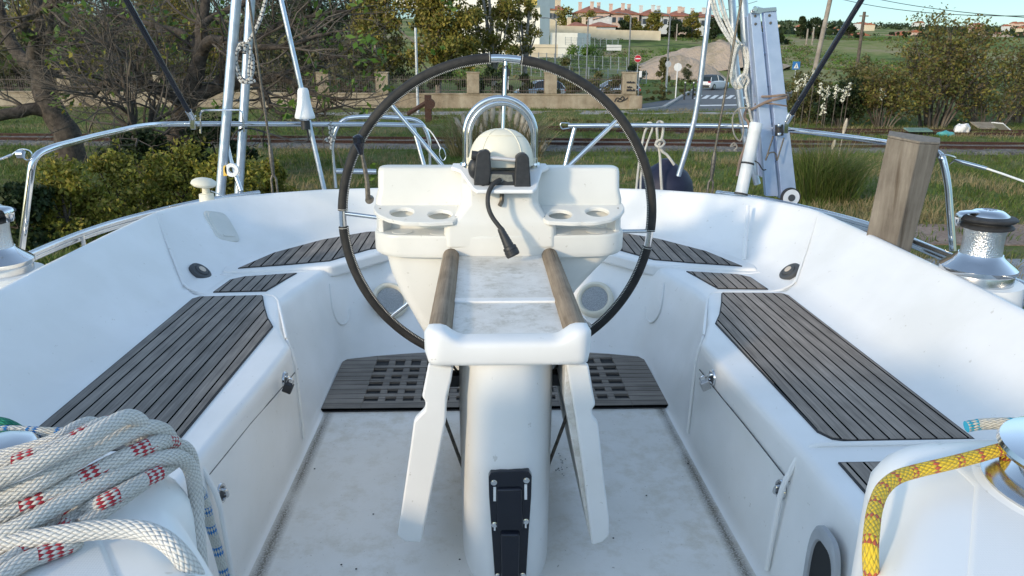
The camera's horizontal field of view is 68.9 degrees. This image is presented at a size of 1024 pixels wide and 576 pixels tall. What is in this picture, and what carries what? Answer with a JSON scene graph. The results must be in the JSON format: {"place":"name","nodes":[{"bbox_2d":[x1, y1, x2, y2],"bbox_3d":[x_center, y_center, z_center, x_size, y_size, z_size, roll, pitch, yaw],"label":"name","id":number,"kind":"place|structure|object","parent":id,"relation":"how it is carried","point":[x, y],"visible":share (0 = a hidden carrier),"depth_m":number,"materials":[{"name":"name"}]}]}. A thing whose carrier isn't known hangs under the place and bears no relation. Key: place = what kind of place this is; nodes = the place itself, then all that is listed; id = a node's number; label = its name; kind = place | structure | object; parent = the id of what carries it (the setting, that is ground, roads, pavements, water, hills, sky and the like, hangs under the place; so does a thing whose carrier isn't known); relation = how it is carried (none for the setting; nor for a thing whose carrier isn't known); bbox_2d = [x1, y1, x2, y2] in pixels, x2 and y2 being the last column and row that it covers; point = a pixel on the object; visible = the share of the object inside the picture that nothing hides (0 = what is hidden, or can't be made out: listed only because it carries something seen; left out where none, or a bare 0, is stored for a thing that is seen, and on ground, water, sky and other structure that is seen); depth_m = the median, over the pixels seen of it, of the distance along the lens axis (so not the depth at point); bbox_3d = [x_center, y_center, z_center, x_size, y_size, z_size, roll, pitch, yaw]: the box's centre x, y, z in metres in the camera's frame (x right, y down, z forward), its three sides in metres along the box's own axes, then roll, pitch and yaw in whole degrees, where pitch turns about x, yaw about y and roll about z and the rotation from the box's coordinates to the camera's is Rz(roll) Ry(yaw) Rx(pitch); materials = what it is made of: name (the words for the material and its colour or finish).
{"place":"outdoors","nodes":[
{"label":"outdoors","id":0,"kind":"place"},
{"bbox_2d":[417,107,595,156],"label":"pampas grass","id":1,"kind":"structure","parent":0,"point":[523,128],"depth_m":24.84,"materials":[{"name":"beige plant"}]},
{"bbox_2d":[0,15,1023,308],"bbox_3d":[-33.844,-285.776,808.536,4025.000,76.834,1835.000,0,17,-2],"label":"ground","id":2,"kind":"structure","parent":0,"point":[880,49],"depth_m":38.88,"materials":[{"name":"green plant"}]},
{"bbox_2d":[0,181,57,250],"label":"shrub","id":3,"kind":"object","parent":2,"relation":"on","point":[12,194],"visible":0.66,"depth_m":12.66,"materials":[{"name":"green plant"}]},
{"bbox_2d":[0,27,60,90],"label":"bush","id":4,"kind":"object","parent":2,"relation":"on","point":[11,74],"visible":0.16,"depth_m":51.72,"materials":[{"name":"green plant"}]},
{"bbox_2d":[0,0,114,90],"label":"leafy tree","id":5,"kind":"object","parent":2,"relation":"on","point":[25,5],"visible":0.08,"depth_m":54.04,"materials":[{"name":"green plant"}]},
{"bbox_2d":[30,151,130,247],"bbox_3d":[-7.899,-1.559,13.354,1.840,1.832,1.751,0,17,-2],"label":"shrub","id":6,"kind":"object","parent":2,"relation":"on","point":[59,217],"visible":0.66,"depth_m":13.32,"materials":[{"name":"green plant"}]},
{"bbox_2d":[0,0,224,162],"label":"bare tree","id":7,"kind":"object","parent":2,"relation":"on","point":[59,135],"visible":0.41,"depth_m":22.42,"materials":[{"name":"brown plant"}]},
{"bbox_2d":[0,0,252,190],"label":"bare tree","id":8,"kind":"object","parent":2,"relation":"on","point":[130,102],"visible":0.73,"depth_m":17.89,"materials":[{"name":"brown plant"}]},
{"bbox_2d":[71,148,181,224],"bbox_3d":[-7.481,-1.793,14.259,1.842,1.760,1.500,6,18,19],"label":"shrub","id":9,"kind":"object","parent":2,"relation":"on","point":[112,162],"visible":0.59,"depth_m":14.05,"materials":[{"name":"green plant"}]},
{"bbox_2d":[90,128,179,179],"bbox_3d":[-9.366,-3.152,18.565,2.007,1.794,1.603,4,17,10],"label":"shrub","id":10,"kind":"object","parent":2,"relation":"on","point":[146,136],"visible":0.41,"depth_m":18.12,"materials":[{"name":"green plant"}]},
{"bbox_2d":[86,31,183,90],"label":"bush","id":11,"kind":"object","parent":2,"relation":"on","point":[149,65],"visible":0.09,"depth_m":51.99,"materials":[{"name":"green plant"}]},
{"bbox_2d":[139,135,209,206],"bbox_3d":[-6.742,-2.167,15.308,1.666,1.852,1.898,-8,19,-25],"label":"shrub","id":12,"kind":"object","parent":2,"relation":"on","point":[181,179],"visible":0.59,"depth_m":14.97,"materials":[{"name":"green plant"}]},
{"bbox_2d":[122,0,240,90],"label":"leafy tree","id":13,"kind":"object","parent":2,"relation":"on","point":[182,17],"visible":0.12,"depth_m":56.82,"materials":[{"name":"green plant"}]},
{"bbox_2d":[179,112,258,181],"bbox_3d":[-7.795,-3.614,19.649,1.734,2.055,1.841,13,21,35],"label":"shrub","id":14,"kind":"object","parent":2,"relation":"on","point":[210,130],"visible":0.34,"depth_m":19.28,"materials":[{"name":"green plant"}]},
{"bbox_2d":[0,0,457,188],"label":"bare tree","id":15,"kind":"object","parent":2,"relation":"on","point":[202,18],"visible":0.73,"depth_m":19.30,"materials":[{"name":"brown plant"}]},
{"bbox_2d":[188,151,270,197],"bbox_3d":[-5.533,-1.872,14.778,1.340,1.622,1.587,14,22,38],"label":"shrub","id":16,"kind":"object","parent":2,"relation":"on","point":[251,175],"visible":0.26,"depth_m":14.64,"materials":[{"name":"green plant"}]},
{"bbox_2d":[222,29,299,91],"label":"bush","id":17,"kind":"object","parent":2,"relation":"on","point":[281,40],"visible":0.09,"depth_m":51.84,"materials":[{"name":"green plant"}]},
{"bbox_2d":[252,157,299,193],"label":"shrub","id":18,"kind":"object","parent":2,"relation":"on","point":[281,177],"visible":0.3,"depth_m":16.22,"materials":[{"name":"green plant"}]},
{"bbox_2d":[242,0,368,91],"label":"leafy tree","id":19,"kind":"object","parent":2,"relation":"on","point":[312,11],"visible":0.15,"depth_m":59.04,"materials":[{"name":"green plant"}]},
{"bbox_2d":[0,72,642,108],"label":"roadside wall","id":20,"kind":"structure","parent":2,"relation":"on","point":[627,97],"depth_m":49.34,"materials":[{"name":"paint"}]},
{"bbox_2d":[299,36,375,92],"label":"bush","id":21,"kind":"object","parent":2,"relation":"on","point":[356,50],"visible":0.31,"depth_m":52.66,"materials":[{"name":"green plant"}]},
{"bbox_2d":[299,0,413,91],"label":"leafy tree","id":22,"kind":"object","parent":2,"relation":"on","point":[341,7],"visible":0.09,"depth_m":66.63,"materials":[{"name":"green plant"}]},
{"bbox_2d":[342,0,407,86],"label":"plane tree","id":23,"kind":"object","parent":2,"relation":"on","point":[370,23],"visible":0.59,"depth_m":54.10,"materials":[{"name":"green plant"}]},
{"bbox_2d":[407,95,434,121],"bbox_3d":[-4.741,-9.190,38.770,1.522,1.600,0.429,0,17,-2],"label":"rusty buffer","id":24,"kind":"object","parent":2,"relation":"on","point":[427,104],"visible":0.74,"depth_m":38.63,"materials":[{"name":"metal"}]},
{"bbox_2d":[381,0,486,92],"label":"plane tree","id":25,"kind":"object","parent":2,"relation":"on","point":[455,43],"visible":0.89,"depth_m":53.51,"materials":[{"name":"green plant"}]},
{"bbox_2d":[396,0,590,57],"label":"white building","id":26,"kind":"structure","parent":2,"relation":"on","point":[543,7],"depth_m":144.81,"materials":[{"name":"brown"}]},
{"bbox_2d":[464,0,523,92],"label":"plane tree","id":27,"kind":"object","parent":2,"relation":"on","point":[504,10],"visible":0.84,"depth_m":57.14,"materials":[{"name":"green plant"}]},
{"bbox_2d":[479,66,514,92],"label":"bush","id":28,"kind":"object","parent":2,"relation":"on","point":[490,71],"visible":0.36,"depth_m":52.95,"materials":[{"name":"green plant"}]},
{"bbox_2d":[0,134,1023,154],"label":"ballast bed","id":29,"kind":"object","parent":2,"relation":"on","point":[696,149],"visible":0.23,"depth_m":27.53,"materials":[{"name":"gravel"}]},
{"bbox_2d":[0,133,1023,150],"bbox_3d":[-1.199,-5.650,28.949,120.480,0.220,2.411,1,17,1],"label":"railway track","id":30,"kind":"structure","parent":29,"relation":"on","point":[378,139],"depth_m":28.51,"materials":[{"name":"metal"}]},
{"bbox_2d":[502,0,542,84],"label":"plane tree","id":31,"kind":"object","parent":2,"relation":"on","point":[525,48],"visible":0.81,"depth_m":59.54,"materials":[{"name":"green plant"}]},
{"bbox_2d":[511,44,557,56],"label":"wall","id":32,"kind":"structure","parent":2,"relation":"on","point":[549,49],"depth_m":122.14,"materials":[{"name":"white paint"}]},
{"bbox_2d":[575,42,609,75],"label":"bush","id":33,"kind":"object","parent":2,"relation":"on","point":[599,59],"visible":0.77,"depth_m":107.06,"materials":[{"name":"green plant"}]},
{"bbox_2d":[550,25,660,40],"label":"boundary wall","id":34,"kind":"structure","parent":2,"relation":"on","point":[598,34],"depth_m":179.11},
{"bbox_2d":[608,3,640,27],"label":"tiled house","id":35,"kind":"structure","parent":2,"relation":"on","point":[616,17],"depth_m":220.40,"materials":[{"name":"paint"}]},
{"bbox_2d":[643,10,663,30],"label":"hill tree","id":36,"kind":"object","parent":2,"relation":"on","point":[653,19],"visible":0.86,"depth_m":196.69,"materials":[{"name":"green plant"}]},
{"bbox_2d":[639,5,670,34],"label":"tiled house","id":37,"kind":"structure","parent":2,"relation":"on","point":[643,16],"depth_m":223.38,"materials":[{"name":"paint"}]},
{"bbox_2d":[666,17,691,38],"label":"hill tree","id":38,"kind":"object","parent":2,"relation":"on","point":[681,27],"visible":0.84,"depth_m":194.14,"materials":[{"name":"green plant"}]},
{"bbox_2d":[638,55,725,79],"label":"dirt mound","id":39,"kind":"object","parent":2,"relation":"on","point":[653,68],"visible":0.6,"depth_m":106.41,"materials":[{"name":"beige soil"}]},
{"bbox_2d":[682,10,701,38],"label":"hill tree","id":40,"kind":"object","parent":2,"relation":"on","point":[697,34],"visible":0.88,"depth_m":200.17,"materials":[{"name":"green plant"}]},
{"bbox_2d":[442,33,954,87],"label":"hillside scrub","id":41,"kind":"object","parent":2,"relation":"on","point":[787,49],"visible":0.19,"depth_m":149.00,"materials":[{"name":"green plant"}]},
{"bbox_2d":[638,39,790,70],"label":"dirt mound","id":42,"kind":"object","parent":2,"relation":"on","point":[718,54],"visible":0.48,"depth_m":126.52,"materials":[{"name":"beige soil"}]},
{"bbox_2d":[538,126,1023,136],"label":"railway track","id":43,"kind":"structure","parent":2,"relation":"on","point":[701,130],"depth_m":34.12,"materials":[{"name":"metal"}]},
{"bbox_2d":[784,68,841,123],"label":"shrub","id":44,"kind":"object","parent":2,"relation":"on","point":[791,101],"visible":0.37,"depth_m":39.21,"materials":[{"name":"green plant"}]},
{"bbox_2d":[742,118,883,203],"bbox_3d":[7.299,-2.979,17.533,4.375,1.885,3.886,0,17,-2],"label":"grass clump","id":45,"kind":"object","parent":2,"relation":"on","point":[829,179],"visible":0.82,"depth_m":17.36,"materials":[{"name":"green plant"}]},
{"bbox_2d":[812,0,831,72],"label":"utility pole","id":46,"kind":"object","parent":2,"relation":"on","point":[822,36],"visible":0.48,"depth_m":59.60,"materials":[{"name":"wood"}]},
{"bbox_2d":[811,76,878,126],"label":"shrub","id":47,"kind":"object","parent":2,"relation":"on","point":[853,110],"visible":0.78,"depth_m":37.23,"materials":[{"name":"green plant"}]},
{"bbox_2d":[829,52,887,117],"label":"shrub","id":48,"kind":"object","parent":2,"relation":"on","point":[853,71],"visible":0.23,"depth_m":42.83,"materials":[{"name":"green plant"}]},
{"bbox_2d":[721,19,1023,37],"bbox_3d":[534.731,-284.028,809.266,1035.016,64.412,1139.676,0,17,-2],"label":"woods","id":49,"kind":"object","parent":2,"relation":"on","point":[786,28],"visible":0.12,"depth_m":839.04,"materials":[{"name":"green plant"}]},
{"bbox_2d":[841,61,936,127],"bbox_3d":[18.803,-9.483,36.929,4.115,3.299,3.936,-9,20,-29],"label":"shrub","id":50,"kind":"object","parent":2,"relation":"on","point":[890,87],"visible":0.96,"depth_m":36.71,"materials":[{"name":"green plant"}]},
{"bbox_2d":[863,224,1023,245],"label":"gravel strip","id":51,"kind":"object","parent":2,"relation":"on","point":[941,235],"depth_m":14.26,"materials":[{"name":"grey gravel"}]},
{"bbox_2d":[883,2,1022,127],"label":"shrub","id":52,"kind":"object","parent":2,"relation":"on","point":[940,75],"visible":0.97,"depth_m":36.33,"materials":[{"name":"green plant"}]},
{"bbox_2d":[909,69,1023,125],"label":"shrub","id":53,"kind":"object","parent":2,"relation":"on","point":[1002,104],"visible":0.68,"depth_m":37.69,"materials":[{"name":"green plant"}]},
{"bbox_2d":[984,27,1023,122],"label":"shrub","id":54,"kind":"object","parent":2,"relation":"on","point":[1017,118],"visible":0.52,"depth_m":40.63,"materials":[{"name":"green plant"}]},
{"bbox_2d":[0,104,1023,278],"bbox_3d":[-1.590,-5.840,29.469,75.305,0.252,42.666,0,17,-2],"label":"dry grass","id":55,"kind":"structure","parent":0,"point":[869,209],"depth_m":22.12,"materials":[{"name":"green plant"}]},
{"bbox_2d":[0,188,1023,575],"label":"sailboat","id":56,"kind":"object","parent":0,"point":[842,364],"visible":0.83,"depth_m":2.94,"materials":[{"name":"white plastic"}]},
{"bbox_2d":[0,204,34,278],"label":"winch","id":57,"kind":"object","parent":56,"relation":"on","point":[15,260],"visible":0.98,"depth_m":3.09,"materials":[{"name":"silver metal"}]},
{"bbox_2d":[0,428,39,448],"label":"deck fitting","id":58,"kind":"object","parent":56,"relation":"on","point":[9,437],"visible":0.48,"depth_m":0.54,"materials":[{"name":"white"}]},
{"bbox_2d":[0,425,63,437],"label":"blue fleck rope","id":59,"kind":"object","parent":56,"relation":"on","point":[41,432],"visible":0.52,"depth_m":0.55,"materials":[{"name":"fabric"}]},
{"bbox_2d":[0,415,183,575],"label":"red fleck rope","id":60,"kind":"object","parent":56,"relation":"on","point":[17,561],"visible":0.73,"depth_m":0.46,"materials":[{"name":"fabric"}]},
{"bbox_2d":[0,409,207,574],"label":"white rope","id":61,"kind":"object","parent":56,"relation":"on","point":[59,461],"visible":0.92,"depth_m":0.45,"materials":[{"name":"white fabric"}]},
{"bbox_2d":[190,177,224,201],"bbox_3d":[-1.918,-0.617,4.686,0.168,0.158,0.181,0,17,-2],"label":"mushroom antenna","id":62,"kind":"object","parent":56,"relation":"on","point":[205,184],"visible":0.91,"depth_m":4.64,"materials":[{"name":"beige plastic"}]},
{"bbox_2d":[203,486,229,575],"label":"blue fleck rope","id":63,"kind":"object","parent":56,"relation":"hanging from","point":[216,545],"visible":0.71,"depth_m":0.63,"materials":[{"name":"fabric"}]},
{"bbox_2d":[0,109,445,249],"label":"stern rail","id":64,"kind":"object","parent":56,"relation":"attached to","point":[37,155],"visible":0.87,"depth_m":4.66,"materials":[{"name":"silver metal"}]},
{"bbox_2d":[123,0,197,129],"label":"solar strut","id":65,"kind":"object","parent":64,"relation":"attached to","point":[160,60],"visible":1,"depth_m":4.60,"materials":[{"name":"black"}]},
{"bbox_2d":[215,0,241,195],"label":"arch tube","id":66,"kind":"object","parent":64,"relation":"attached to","point":[230,69],"visible":0.82,"depth_m":5.07,"materials":[{"name":"metal"}]},
{"bbox_2d":[235,0,267,83],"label":"hanging rope coil","id":67,"kind":"object","parent":66,"relation":"hanging from","point":[251,64],"visible":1,"depth_m":5.01,"materials":[{"name":"white fabric"}]},
{"bbox_2d":[331,114,431,187],"bbox_3d":[-1.033,-1.079,5.908,0.798,0.575,0.042,0,17,-2],"label":"boarding hoop","id":68,"kind":"object","parent":64,"relation":"attached to","point":[335,171],"visible":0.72,"depth_m":5.87,"materials":[{"name":"silver metal"}]},
{"bbox_2d":[234,0,254,192],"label":"arch tube","id":69,"kind":"object","parent":56,"relation":"on","point":[242,135],"visible":0.67,"depth_m":5.30,"materials":[{"name":"metal"}]},
{"bbox_2d":[248,0,278,192],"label":"backstay","id":70,"kind":"object","parent":56,"relation":"attached to","point":[271,156],"visible":0.94,"depth_m":5.00,"materials":[{"name":"metal"}]},
{"bbox_2d":[279,0,325,189],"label":"antenna pole","id":71,"kind":"object","parent":56,"relation":"attached to","point":[300,83],"visible":0.77,"depth_m":5.25,"materials":[{"name":"metal"}]},
{"bbox_2d":[231,87,314,142],"bbox_3d":[-1.702,-1.214,5.262,0.620,0.389,0.140,0,17,-2],"label":"gps antenna","id":72,"kind":"object","parent":71,"relation":"attached to","point":[304,114],"visible":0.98,"depth_m":5.22,"materials":[{"name":"white plastic"}]},
{"bbox_2d":[321,353,667,411],"bbox_3d":[-0.090,0.482,4.011,1.711,0.017,0.746,0,17,-2],"label":"teak grating","id":73,"kind":"object","parent":56,"relation":"on","point":[388,383],"visible":0.59,"depth_m":3.90,"materials":[{"name":"black wood"}]},
{"bbox_2d":[374,163,623,369],"bbox_3d":[-0.056,0.069,3.370,1.090,1.226,0.380,0,17,-2],"label":"steering pedestal","id":74,"kind":"object","parent":56,"relation":"on","point":[429,215],"visible":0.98,"depth_m":3.22,"materials":[{"name":"plastic"}]},
{"bbox_2d":[353,134,373,203],"bbox_3d":[-0.652,-0.519,3.276,0.075,0.306,0.065,0,17,-2],"label":"throttle lever","id":75,"kind":"object","parent":74,"relation":"attached to","point":[358,141],"visible":1,"depth_m":3.25,"materials":[{"name":"metal"}]},
{"bbox_2d":[338,53,656,349],"bbox_3d":[-0.062,-0.305,3.456,1.496,1.498,0.164,0,17,-2],"label":"helm wheel","id":76,"kind":"object","parent":74,"relation":"attached to","point":[391,99],"visible":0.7,"depth_m":3.40,"materials":[{"name":"black metal"}]},
{"bbox_2d":[468,149,530,186],"bbox_3d":[-0.052,-0.484,3.076,0.259,0.176,0.087,0,17,-2],"label":"instrument bracket","id":77,"kind":"object","parent":74,"relation":"on","point":[481,172],"visible":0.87,"depth_m":3.04,"materials":[{"name":"black plastic"}]},
{"bbox_2d":[485,178,518,258],"bbox_3d":[-0.041,-0.278,3.016,0.092,0.313,0.158,-12,21,-35],"label":"instrument cable","id":78,"kind":"object","parent":77,"relation":"hanging from","point":[510,249],"visible":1,"depth_m":3.01,"materials":[{"name":"black rubber"}]},
{"bbox_2d":[460,95,539,167],"bbox_3d":[-0.051,-0.675,3.209,0.346,0.303,0.138,0,17,-2],"label":"compass guard","id":79,"kind":"object","parent":74,"relation":"on","point":[477,110],"visible":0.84,"depth_m":3.17,"materials":[{"name":"silver metal"}]},
{"bbox_2d":[466,128,536,168],"bbox_3d":[-0.045,-0.592,3.177,0.314,0.175,0.200,0,17,-2],"label":"compass","id":80,"kind":"object","parent":74,"relation":"on","point":[503,142],"visible":0.75,"depth_m":3.10,"materials":[{"name":"beige plastic"}]},
{"bbox_2d":[397,248,608,575],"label":"cockpit table","id":81,"kind":"object","parent":56,"relation":"on","point":[504,333],"visible":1,"depth_m":2.36,"materials":[{"name":"white plastic"}]},
{"bbox_2d":[676,0,712,176],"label":"arch tube","id":82,"kind":"object","parent":56,"relation":"attached to","point":[698,90],"visible":0.98,"depth_m":5.32,"materials":[{"name":"metal"}]},
{"bbox_2d":[706,0,742,193],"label":"backstay","id":83,"kind":"object","parent":56,"relation":"attached to","point":[713,163],"visible":0.9,"depth_m":5.11,"materials":[{"name":"metal"}]},
{"bbox_2d":[728,0,760,184],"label":"arch tube","id":84,"kind":"object","parent":56,"relation":"attached to","point":[738,93],"visible":0.41,"depth_m":5.47,"materials":[{"name":"metal"}]},
{"bbox_2d":[738,0,761,176],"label":"arch tube","id":85,"kind":"object","parent":56,"relation":"attached to","point":[744,12],"visible":0.2,"depth_m":5.14,"materials":[{"name":"metal"}]},
{"bbox_2d":[560,122,1023,250],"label":"stern rail","id":86,"kind":"object","parent":56,"relation":"attached to","point":[944,167],"visible":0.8,"depth_m":4.68,"materials":[{"name":"silver metal"}]},
{"bbox_2d":[635,120,674,189],"bbox_3d":[1.067,-0.961,5.574,0.300,0.560,0.145,0,17,-2],"label":"fender rope","id":87,"kind":"object","parent":86,"relation":"attached to","point":[657,144],"visible":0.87,"depth_m":5.55,"materials":[{"name":"white fabric"}]},
{"bbox_2d":[638,158,693,191],"bbox_3d":[1.194,-0.740,5.843,0.444,0.540,0.444,0,17,-2],"label":"fender","id":88,"kind":"object","parent":87,"relation":"hanging from","point":[672,181],"visible":0.43,"depth_m":5.66,"materials":[{"name":"blue plastic"}]},
{"bbox_2d":[734,122,765,195],"bbox_3d":[1.592,-0.858,4.959,0.099,0.483,0.296,16,23,42],"label":"pvc tube","id":89,"kind":"object","parent":86,"relation":"attached to","point":[749,155],"visible":1,"depth_m":4.90,"materials":[{"name":"white plastic"}]},
{"bbox_2d":[744,6,800,203],"bbox_3d":[1.762,-1.218,5.078,0.448,1.297,0.325,0,17,-2],"label":"folding ladder","id":90,"kind":"object","parent":86,"relation":"attached to","point":[773,158],"visible":0.96,"depth_m":5.04,"materials":[{"name":"metal"}]},
{"bbox_2d":[709,0,752,121],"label":"hanging rope coil","id":91,"kind":"object","parent":90,"relation":"hanging from","point":[745,53],"visible":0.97,"depth_m":5.05,"materials":[{"name":"white fabric"}]},
{"bbox_2d":[736,94,789,175],"bbox_3d":[1.781,-1.043,5.149,0.328,0.588,0.355,0,17,-2],"label":"lashing cord","id":92,"kind":"object","parent":90,"relation":"attached to","point":[784,96],"visible":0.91,"depth_m":5.00,"materials":[{"name":"fabric"}]},
{"bbox_2d":[784,0,863,133],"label":"solar strut","id":93,"kind":"object","parent":86,"relation":"attached to","point":[830,50],"visible":0.89,"depth_m":4.80,"materials":[{"name":"black"}]},
{"bbox_2d":[867,131,939,251],"bbox_3d":[1.964,-0.453,3.739,0.368,0.643,0.169,0,17,-2],"label":"wooden plank","id":94,"kind":"object","parent":86,"relation":"attached to","point":[907,165],"visible":0.81,"depth_m":3.67,"materials":[{"name":"wood"}]},
{"bbox_2d":[862,443,1005,575],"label":"yellow rope","id":95,"kind":"object","parent":56,"relation":"on","point":[886,485],"visible":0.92,"depth_m":0.49,"materials":[{"name":"yellow fabric"}]},
{"bbox_2d":[938,208,1019,289],"bbox_3d":[1.947,-0.175,3.091,0.288,0.303,0.288,0,17,-2],"label":"winch","id":96,"kind":"object","parent":56,"relation":"on","point":[978,258],"visible":0.99,"depth_m":3.02,"materials":[{"name":"silver metal"}]},
{"bbox_2d":[963,417,1015,431],"bbox_3d":[0.381,0.106,0.573,0.061,0.015,0.011,3,17,8],"label":"light blue fleck rope","id":97,"kind":"object","parent":56,"relation":"on","point":[972,425],"visible":0.77,"depth_m":0.57,"materials":[{"name":"fabric"}]},
{"bbox_2d":[980,416,1023,508],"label":"cabin winch","id":98,"kind":"object","parent":56,"relation":"on","point":[1004,475],"visible":0.95,"depth_m":0.51,"materials":[{"name":"silver metal"}]},
{"bbox_2d":[5,0,1023,26],"label":"sky","id":99,"kind":"structure","parent":0,"point":[790,10],"materials":[{"name":"blue"}]},
{"bbox_2d":[317,110,748,115],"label":"pavement","id":100,"kind":"structure","parent":0,"point":[533,112],"depth_m":45.63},
{"bbox_2d":[642,88,792,110],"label":"road","id":101,"kind":"structure","parent":0,"point":[688,102],"depth_m":57.86,"materials":[{"name":"grey asphalt"}]},
{"bbox_2d":[697,74,728,89],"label":"parked car","id":102,"kind":"object","parent":101,"relation":"on","point":[712,81],"visible":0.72,"depth_m":81.58,"materials":[{"name":"white paint"}]},
{"bbox_2d":[922,258,1023,308],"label":"quay","id":103,"kind":"structure","parent":0,"point":[1013,262],"depth_m":12.14,"materials":[{"name":"concrete"}]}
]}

